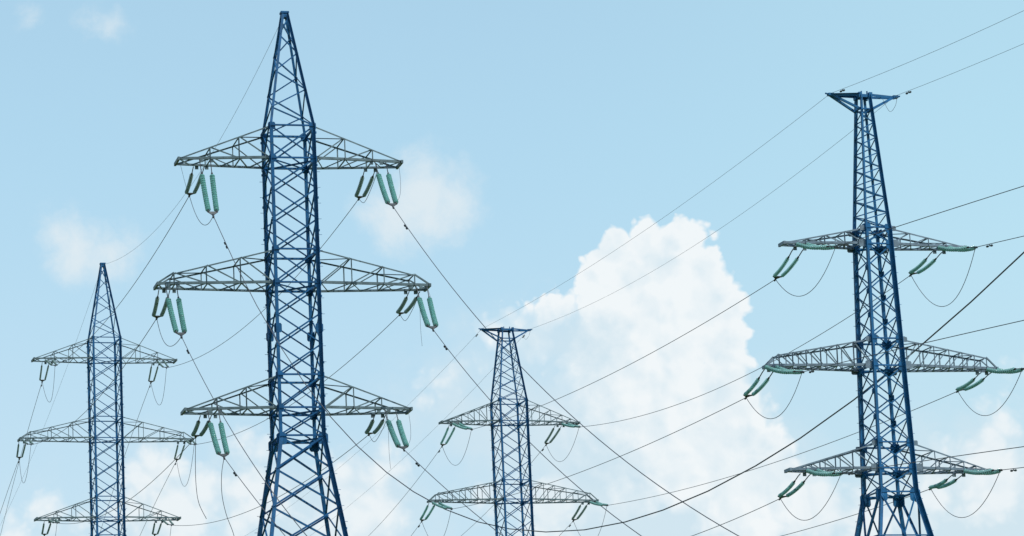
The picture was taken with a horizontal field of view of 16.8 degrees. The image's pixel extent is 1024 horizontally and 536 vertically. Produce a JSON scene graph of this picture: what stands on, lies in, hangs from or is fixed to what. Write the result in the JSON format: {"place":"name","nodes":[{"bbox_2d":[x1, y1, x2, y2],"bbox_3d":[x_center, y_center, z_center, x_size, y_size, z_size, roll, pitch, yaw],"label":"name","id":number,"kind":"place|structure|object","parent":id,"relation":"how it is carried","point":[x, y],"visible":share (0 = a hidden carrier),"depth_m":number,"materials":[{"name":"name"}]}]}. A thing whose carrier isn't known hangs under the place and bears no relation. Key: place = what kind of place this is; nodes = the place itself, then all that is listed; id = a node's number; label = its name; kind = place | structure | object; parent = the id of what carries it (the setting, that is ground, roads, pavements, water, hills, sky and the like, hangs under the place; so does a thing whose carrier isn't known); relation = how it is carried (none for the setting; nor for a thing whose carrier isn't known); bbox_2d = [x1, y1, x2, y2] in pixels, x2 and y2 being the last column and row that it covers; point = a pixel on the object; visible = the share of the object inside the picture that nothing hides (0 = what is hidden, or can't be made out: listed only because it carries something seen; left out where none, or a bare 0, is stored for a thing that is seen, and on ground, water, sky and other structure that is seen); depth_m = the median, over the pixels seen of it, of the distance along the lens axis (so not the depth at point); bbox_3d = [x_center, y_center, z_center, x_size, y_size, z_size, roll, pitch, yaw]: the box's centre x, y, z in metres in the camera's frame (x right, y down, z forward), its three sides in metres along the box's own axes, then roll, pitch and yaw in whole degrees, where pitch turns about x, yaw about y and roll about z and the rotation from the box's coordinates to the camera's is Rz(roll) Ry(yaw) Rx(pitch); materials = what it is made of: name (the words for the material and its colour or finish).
{"place":"outdoors","nodes":[
{"label":"outdoors","id":0,"kind":"place"},
{"bbox_2d":[0,0,1023,535],"label":"sky","id":1,"kind":"structure","parent":0,"point":[534,140],"materials":[{"name":"blue"}]},
{"bbox_3d":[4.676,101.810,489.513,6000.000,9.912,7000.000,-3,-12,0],"label":"ground","id":2,"kind":"structure","parent":0,"visible":0},
{"bbox_2d":[17,263,193,535],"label":"lattice pylon","id":3,"kind":"object","parent":2,"relation":"on","point":[116,416],"visible":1,"depth_m":279.20,"materials":[{"name":"blue metal"}]},
{"bbox_2d":[16,443,25,458],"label":"insulator string","id":4,"kind":"object","parent":3,"relation":"attached to","point":[18,451],"visible":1,"depth_m":279.11,"materials":[{"name":"green glass"}]},
{"bbox_2d":[22,439,33,444],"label":"insulator string","id":5,"kind":"object","parent":3,"relation":"attached to","point":[25,442],"visible":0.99,"depth_m":274.53,"materials":[{"name":"green glass"}]},
{"bbox_2d":[39,364,48,382],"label":"insulator string","id":6,"kind":"object","parent":3,"relation":"attached to","point":[41,373],"visible":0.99,"depth_m":281.17,"materials":[{"name":"green glass"}]},
{"bbox_2d":[0,383,41,535],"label":"power line","id":7,"kind":"object","parent":6,"relation":"attached to","point":[22,449],"visible":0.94,"depth_m":317.06,"materials":[{"name":"metal"}]},
{"bbox_2d":[41,521,50,535],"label":"insulator string","id":8,"kind":"object","parent":3,"relation":"attached to","point":[47,530],"visible":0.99,"depth_m":278.46,"materials":[{"name":"green glass"}]},
{"bbox_2d":[0,282,96,524],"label":"earth wire","id":9,"kind":"object","parent":3,"relation":"attached to","point":[52,405],"visible":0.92,"depth_m":320.75,"materials":[{"name":"metal"}]},
{"bbox_2d":[45,359,56,366],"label":"insulator string","id":10,"kind":"object","parent":3,"relation":"hanging from","point":[53,361],"visible":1,"depth_m":276.30,"materials":[{"name":"green glass"}]},
{"bbox_2d":[47,518,59,523],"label":"insulator string","id":11,"kind":"object","parent":3,"relation":"hanging from","point":[56,520],"visible":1,"depth_m":273.50,"materials":[{"name":"green glass"}]},
{"bbox_2d":[59,438,194,523],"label":"power line","id":12,"kind":"object","parent":11,"relation":"hanging from","point":[136,494],"visible":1,"depth_m":209.44,"materials":[{"name":"metal"}]},
{"bbox_2d":[148,364,158,383],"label":"insulator string","id":13,"kind":"object","parent":3,"relation":"attached to","point":[150,374],"visible":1,"depth_m":283.85,"materials":[{"name":"green glass"}]},
{"bbox_2d":[100,386,150,531],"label":"power line","id":14,"kind":"object","parent":13,"relation":"attached to","point":[128,444],"visible":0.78,"depth_m":311.69,"materials":[{"name":"metal"}]},
{"bbox_2d":[152,522,161,535],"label":"insulator string","id":15,"kind":"object","parent":3,"relation":"attached to","point":[158,529],"visible":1,"depth_m":281.10,"materials":[{"name":"green glass"}]},
{"bbox_2d":[157,360,168,368],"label":"insulator string","id":16,"kind":"object","parent":3,"relation":"attached to","point":[161,365],"visible":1,"depth_m":278.75,"materials":[{"name":"green glass"}]},
{"bbox_2d":[161,518,173,525],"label":"insulator string","id":17,"kind":"object","parent":3,"relation":"attached to","point":[166,523],"visible":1,"depth_m":276.19,"materials":[{"name":"green glass"}]},
{"bbox_2d":[173,435,367,525],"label":"power line","id":18,"kind":"object","parent":17,"relation":"attached to","point":[271,500],"visible":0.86,"depth_m":217.55,"materials":[{"name":"metal"}]},
{"bbox_2d":[174,442,185,461],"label":"insulator string","id":19,"kind":"object","parent":3,"relation":"attached to","point":[180,454],"visible":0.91,"depth_m":282.99,"materials":[{"name":"green glass"}]},
{"bbox_2d":[140,462,175,534],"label":"power line","id":20,"kind":"object","parent":19,"relation":"attached to","point":[159,494],"visible":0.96,"depth_m":304.07,"materials":[{"name":"metal"}]},
{"bbox_2d":[103,35,274,264],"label":"earth wire","id":21,"kind":"object","parent":3,"relation":"attached to","point":[207,160],"visible":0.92,"depth_m":210.70,"materials":[{"name":"metal"}]},
{"bbox_2d":[153,11,430,535],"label":"lattice pylon","id":22,"kind":"object","parent":2,"relation":"on","point":[277,443],"visible":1,"depth_m":176.37,"materials":[{"name":"blue metal"}]},
{"bbox_2d":[152,290,169,319],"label":"insulator string","id":23,"kind":"object","parent":22,"relation":"attached to","point":[162,313],"visible":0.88,"depth_m":177.53,"materials":[{"name":"green glass"}]},
{"bbox_2d":[31,320,155,444],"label":"power line","id":24,"kind":"object","parent":23,"relation":"attached to","point":[106,388],"visible":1,"depth_m":207.19,"materials":[{"name":"metal"}]},
{"bbox_2d":[165,284,186,338],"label":"insulator string","id":25,"kind":"object","parent":22,"relation":"attached to","point":[180,313],"visible":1,"depth_m":172.13,"materials":[{"name":"green glass"}]},
{"bbox_2d":[181,336,306,535],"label":"power line","id":26,"kind":"object","parent":25,"relation":"attached to","point":[187,350],"visible":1,"depth_m":147.94,"materials":[{"name":"metal"}]},
{"bbox_2d":[185,166,204,196],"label":"insulator string","id":27,"kind":"object","parent":22,"relation":"attached to","point":[196,188],"visible":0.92,"depth_m":179.45,"materials":[{"name":"green glass"}]},
{"bbox_2d":[55,197,188,365],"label":"power line","id":28,"kind":"object","parent":27,"relation":"attached to","point":[132,286],"visible":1,"depth_m":211.24,"materials":[{"name":"metal"}]},
{"bbox_2d":[191,415,211,437],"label":"insulator string","id":29,"kind":"object","parent":22,"relation":"attached to","point":[201,433],"visible":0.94,"depth_m":176.65,"materials":[{"name":"green glass"}]},
{"bbox_2d":[195,438,206,518],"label":"jumper wire","id":30,"kind":"object","parent":29,"relation":"hanging from","point":[195,473],"visible":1,"depth_m":177.87,"materials":[{"name":"metal"}]},
{"bbox_2d":[199,159,218,217],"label":"insulator string","id":31,"kind":"object","parent":22,"relation":"attached to","point":[213,192],"visible":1,"depth_m":173.99,"materials":[{"name":"green glass"}]},
{"bbox_2d":[214,218,1023,531],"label":"power line","id":32,"kind":"object","parent":31,"relation":"attached to","point":[670,506],"visible":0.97,"depth_m":116.28,"materials":[{"name":"metal"}]},
{"bbox_2d":[207,410,229,459],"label":"insulator string","id":33,"kind":"object","parent":22,"relation":"attached to","point":[214,438],"visible":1,"depth_m":171.04,"materials":[{"name":"green glass"}]},
{"bbox_2d":[221,459,233,534],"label":"jumper wire","id":34,"kind":"object","parent":33,"relation":"hanging from","point":[222,496],"visible":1,"depth_m":169.03,"materials":[{"name":"metal"}]},
{"bbox_2d":[224,458,284,535],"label":"power line","id":35,"kind":"object","parent":33,"relation":"attached to","point":[234,472],"visible":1,"depth_m":162.47,"materials":[{"name":"metal"}]},
{"bbox_2d":[355,172,374,200],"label":"insulator string","id":36,"kind":"object","parent":22,"relation":"attached to","point":[366,191],"visible":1,"depth_m":181.49,"materials":[{"name":"green glass"}]},
{"bbox_2d":[167,200,357,367],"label":"power line","id":37,"kind":"object","parent":36,"relation":"attached to","point":[274,299],"visible":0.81,"depth_m":219.30,"materials":[{"name":"metal"}]},
{"bbox_2d":[365,415,385,435],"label":"insulator string","id":38,"kind":"object","parent":22,"relation":"attached to","point":[377,428],"visible":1,"depth_m":178.81,"materials":[{"name":"green glass"}]},
{"bbox_2d":[375,162,397,208],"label":"insulator string","id":39,"kind":"object","parent":22,"relation":"attached to","point":[391,189],"visible":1,"depth_m":175.99,"materials":[{"name":"green glass"}]},
{"bbox_2d":[394,208,738,535],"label":"power line","id":40,"kind":"object","parent":39,"relation":"attached to","point":[407,228],"visible":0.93,"depth_m":143.59,"materials":[{"name":"metal"}]},
{"bbox_2d":[384,409,408,451],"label":"insulator string","id":41,"kind":"object","parent":22,"relation":"attached to","point":[394,436],"visible":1,"depth_m":173.09,"materials":[{"name":"green glass"}]},
{"bbox_2d":[404,450,502,535],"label":"power line","id":42,"kind":"object","parent":41,"relation":"attached to","point":[417,464],"visible":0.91,"depth_m":163.77,"materials":[{"name":"metal"}]},
{"bbox_2d":[396,291,419,315],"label":"insulator string","id":43,"kind":"object","parent":22,"relation":"attached to","point":[407,309],"visible":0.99,"depth_m":180.58,"materials":[{"name":"green glass"}]},
{"bbox_2d":[416,286,437,331],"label":"insulator string","id":44,"kind":"object","parent":22,"relation":"attached to","point":[431,310],"visible":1,"depth_m":175.08,"materials":[{"name":"green glass"}]},
{"bbox_2d":[433,330,640,535],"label":"power line","id":45,"kind":"object","parent":44,"relation":"attached to","point":[445,347],"visible":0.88,"depth_m":153.45,"materials":[{"name":"metal"}]},
{"bbox_2d":[427,326,598,535],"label":"lattice pylon","id":46,"kind":"object","parent":2,"relation":"on","point":[509,330],"visible":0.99,"depth_m":130.73,"materials":[{"name":"blue metal"}]},
{"bbox_2d":[245,332,478,535],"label":"earth wire","id":47,"kind":"object","parent":46,"relation":"attached to","point":[476,335],"visible":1,"depth_m":146.98,"materials":[{"name":"metal"}]},
{"bbox_2d":[310,334,524,535],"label":"earth wire","id":48,"kind":"object","parent":46,"relation":"attached to","point":[428,434],"visible":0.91,"depth_m":147.60,"materials":[{"name":"metal"}]},
{"bbox_2d":[420,503,434,522],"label":"insulator string","id":49,"kind":"object","parent":46,"relation":"attached to","point":[424,512],"visible":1,"depth_m":130.16,"materials":[{"name":"green glass"}]},
{"bbox_2d":[430,501,452,509],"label":"insulator string","id":50,"kind":"object","parent":46,"relation":"attached to","point":[442,505],"visible":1,"depth_m":128.46,"materials":[{"name":"green glass"}]},
{"bbox_2d":[440,426,455,447],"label":"insulator string","id":51,"kind":"object","parent":46,"relation":"attached to","point":[448,439],"visible":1,"depth_m":131.10,"materials":[{"name":"green glass"}]},
{"bbox_2d":[377,448,440,526],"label":"power line","id":52,"kind":"object","parent":51,"relation":"attached to","point":[411,487],"visible":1,"depth_m":139.02,"materials":[{"name":"metal"}]},
{"bbox_2d":[450,422,472,430],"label":"insulator string","id":53,"kind":"object","parent":46,"relation":"attached to","point":[462,426],"visible":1,"depth_m":129.30,"materials":[{"name":"green glass"}]},
{"bbox_2d":[545,426,560,445],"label":"insulator string","id":54,"kind":"object","parent":46,"relation":"attached to","point":[553,437],"visible":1,"depth_m":132.38,"materials":[{"name":"teal glass"}]},
{"bbox_2d":[461,446,544,535],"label":"power line","id":55,"kind":"object","parent":54,"relation":"attached to","point":[513,483],"visible":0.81,"depth_m":139.88,"materials":[{"name":"metal"}]},
{"bbox_2d":[561,423,580,427],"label":"insulator string","id":56,"kind":"object","parent":46,"relation":"attached to","point":[571,425],"visible":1,"depth_m":130.41,"materials":[{"name":"green glass"}]},
{"bbox_2d":[582,276,908,426],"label":"power line","id":57,"kind":"object","parent":56,"relation":"attached to","point":[751,372],"visible":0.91,"depth_m":101.67,"materials":[{"name":"metal"}]},
{"bbox_2d":[572,503,587,521],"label":"insulator string","id":58,"kind":"object","parent":46,"relation":"attached to","point":[577,511],"visible":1,"depth_m":131.94,"materials":[{"name":"teal glass"}]},
{"bbox_2d":[588,501,607,505],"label":"insulator string","id":59,"kind":"object","parent":46,"relation":"attached to","point":[597,503],"visible":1,"depth_m":130.24,"materials":[{"name":"green glass"}]},
{"bbox_2d":[482,96,826,328],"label":"earth wire","id":60,"kind":"object","parent":46,"relation":"attached to","point":[679,206],"visible":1,"depth_m":96.77,"materials":[{"name":"metal"}]},
{"bbox_2d":[531,104,884,328],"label":"earth wire","id":61,"kind":"object","parent":46,"relation":"attached to","point":[727,223],"visible":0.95,"depth_m":98.18,"materials":[{"name":"metal"}]},
{"bbox_2d":[762,91,998,535],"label":"lattice pylon","id":62,"kind":"object","parent":2,"relation":"on","point":[888,371],"visible":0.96,"depth_m":80.55,"materials":[{"name":"blue metal"}]},
{"bbox_2d":[743,369,772,399],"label":"insulator string","id":63,"kind":"object","parent":62,"relation":"attached to","point":[758,389],"visible":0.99,"depth_m":80.50,"materials":[{"name":"green glass"}]},
{"bbox_2d":[454,399,742,508],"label":"power line","id":64,"kind":"object","parent":63,"relation":"attached to","point":[609,460],"visible":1,"depth_m":96.38,"materials":[{"name":"metal"}]},
{"bbox_2d":[746,373,801,418],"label":"jumper wire","id":65,"kind":"object","parent":63,"relation":"hanging from","point":[784,410],"visible":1,"depth_m":79.30,"materials":[{"name":"metal"}]},
{"bbox_2d":[764,365,804,373],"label":"insulator string","id":66,"kind":"object","parent":62,"relation":"attached to","point":[779,369],"visible":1,"depth_m":78.84,"materials":[{"name":"green glass"}]},
{"bbox_2d":[803,320,1023,372],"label":"power line","id":67,"kind":"object","parent":66,"relation":"attached to","point":[812,370],"visible":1,"depth_m":71.34,"materials":[{"name":"metal"}]},
{"bbox_2d":[773,249,802,280],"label":"insulator string","id":68,"kind":"object","parent":62,"relation":"attached to","point":[786,271],"visible":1,"depth_m":81.42,"materials":[{"name":"green glass"}]},
{"bbox_2d":[471,280,773,429],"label":"power line","id":69,"kind":"object","parent":68,"relation":"attached to","point":[639,359],"visible":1,"depth_m":97.46,"materials":[{"name":"metal"}]},
{"bbox_2d":[776,249,834,296],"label":"jumper wire","id":70,"kind":"object","parent":68,"relation":"hanging from","point":[814,287],"visible":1,"depth_m":80.06,"materials":[{"name":"metal"}]},
{"bbox_2d":[778,473,810,500],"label":"insulator string","id":71,"kind":"object","parent":62,"relation":"attached to","point":[788,488],"visible":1,"depth_m":80.30,"materials":[{"name":"green glass"}]},
{"bbox_2d":[692,499,777,535],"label":"power line","id":72,"kind":"object","parent":71,"relation":"attached to","point":[735,518],"visible":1,"depth_m":85.63,"materials":[{"name":"metal"}]},
{"bbox_2d":[795,242,837,249],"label":"insulator string","id":73,"kind":"object","parent":62,"relation":"attached to","point":[810,246],"visible":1,"depth_m":79.58,"materials":[{"name":"green glass"}]},
{"bbox_2d":[836,186,1023,246],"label":"power line","id":74,"kind":"object","parent":73,"relation":"attached to","point":[846,244],"visible":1,"depth_m":73.48,"materials":[{"name":"metal"}]},
{"bbox_2d":[805,469,843,476],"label":"insulator string","id":75,"kind":"object","parent":62,"relation":"attached to","point":[819,472],"visible":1,"depth_m":78.36,"materials":[{"name":"green glass"}]},
{"bbox_2d":[781,474,840,520],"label":"jumper wire","id":76,"kind":"object","parent":75,"relation":"hanging from","point":[821,509],"visible":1,"depth_m":78.72,"materials":[{"name":"metal"}]},
{"bbox_2d":[842,446,1023,474],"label":"power line","id":77,"kind":"object","parent":75,"relation":"attached to","point":[850,473],"visible":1,"depth_m":72.03,"materials":[{"name":"metal"}]},
{"bbox_2d":[908,251,941,276],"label":"insulator string","id":78,"kind":"object","parent":62,"relation":"hanging from","point":[919,265],"visible":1,"depth_m":82.54,"materials":[{"name":"green glass"}]},
{"bbox_2d":[911,250,974,306],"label":"jumper wire","id":79,"kind":"object","parent":78,"relation":"hanging from","point":[959,292],"visible":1,"depth_m":81.10,"materials":[{"name":"metal"}]},
{"bbox_2d":[833,11,1021,92],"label":"earth wire","id":80,"kind":"object","parent":62,"relation":"attached to","point":[843,89],"visible":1,"depth_m":76.14,"materials":[{"name":"metal"}]},
{"bbox_2d":[928,475,961,489],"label":"insulator string","id":81,"kind":"object","parent":62,"relation":"attached to","point":[942,484],"visible":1,"depth_m":81.48,"materials":[{"name":"green glass"}]},
{"bbox_2d":[782,489,928,535],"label":"power line","id":82,"kind":"object","parent":81,"relation":"attached to","point":[845,517],"visible":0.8,"depth_m":91.08,"materials":[{"name":"metal"}]},
{"bbox_2d":[936,246,977,251],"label":"insulator string","id":83,"kind":"object","parent":62,"relation":"attached to","point":[958,249],"visible":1,"depth_m":80.62,"materials":[{"name":"green glass"}]},
{"bbox_2d":[977,236,1022,247],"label":"power line","id":84,"kind":"object","parent":83,"relation":"attached to","point":[991,245],"visible":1,"depth_m":79.31,"materials":[{"name":"metal"}]},
{"bbox_2d":[896,44,1021,95],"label":"earth wire","id":85,"kind":"object","parent":62,"relation":"attached to","point":[909,91],"visible":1,"depth_m":79.31,"materials":[{"name":"metal"}]},
{"bbox_2d":[955,372,990,392],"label":"insulator string","id":86,"kind":"object","parent":62,"relation":"hanging from","point":[965,387],"visible":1,"depth_m":82.22,"materials":[{"name":"green glass"}]},
{"bbox_2d":[607,392,955,505],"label":"power line","id":87,"kind":"object","parent":86,"relation":"attached to","point":[788,457],"visible":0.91,"depth_m":99.86,"materials":[{"name":"metal"}]},
{"bbox_2d":[958,370,1021,415],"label":"jumper wire","id":88,"kind":"object","parent":86,"relation":"hanging from","point":[999,408],"visible":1,"depth_m":81.01,"materials":[{"name":"metal"}]},
{"bbox_2d":[963,469,1002,474],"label":"insulator string","id":89,"kind":"object","parent":62,"relation":"attached to","point":[983,472],"visible":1,"depth_m":79.53,"materials":[{"name":"green glass"}]},
{"bbox_2d":[931,472,999,517],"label":"jumper wire","id":90,"kind":"object","parent":89,"relation":"hanging from","point":[977,509],"visible":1,"depth_m":80.02,"materials":[{"name":"metal"}]},
{"bbox_2d":[1003,467,1023,471],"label":"power line","id":91,"kind":"object","parent":89,"relation":"attached to","point":[1014,469],"visible":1,"depth_m":78.33,"materials":[{"name":"metal"}]},
{"bbox_2d":[986,367,1023,373],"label":"insulator string","id":92,"kind":"object","parent":62,"relation":"attached to","point":[1012,370],"visible":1,"depth_m":80.35,"materials":[{"name":"green glass"}]},
{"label":"insulator string","id":93,"kind":"object","parent":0,"visible":0},
{"bbox_2d":[194,316,397,444],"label":"power line","id":94,"kind":"object","parent":93,"relation":"attached to","point":[317,386],"visible":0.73,"depth_m":205.19,"materials":[{"name":"metal"}]}
]}

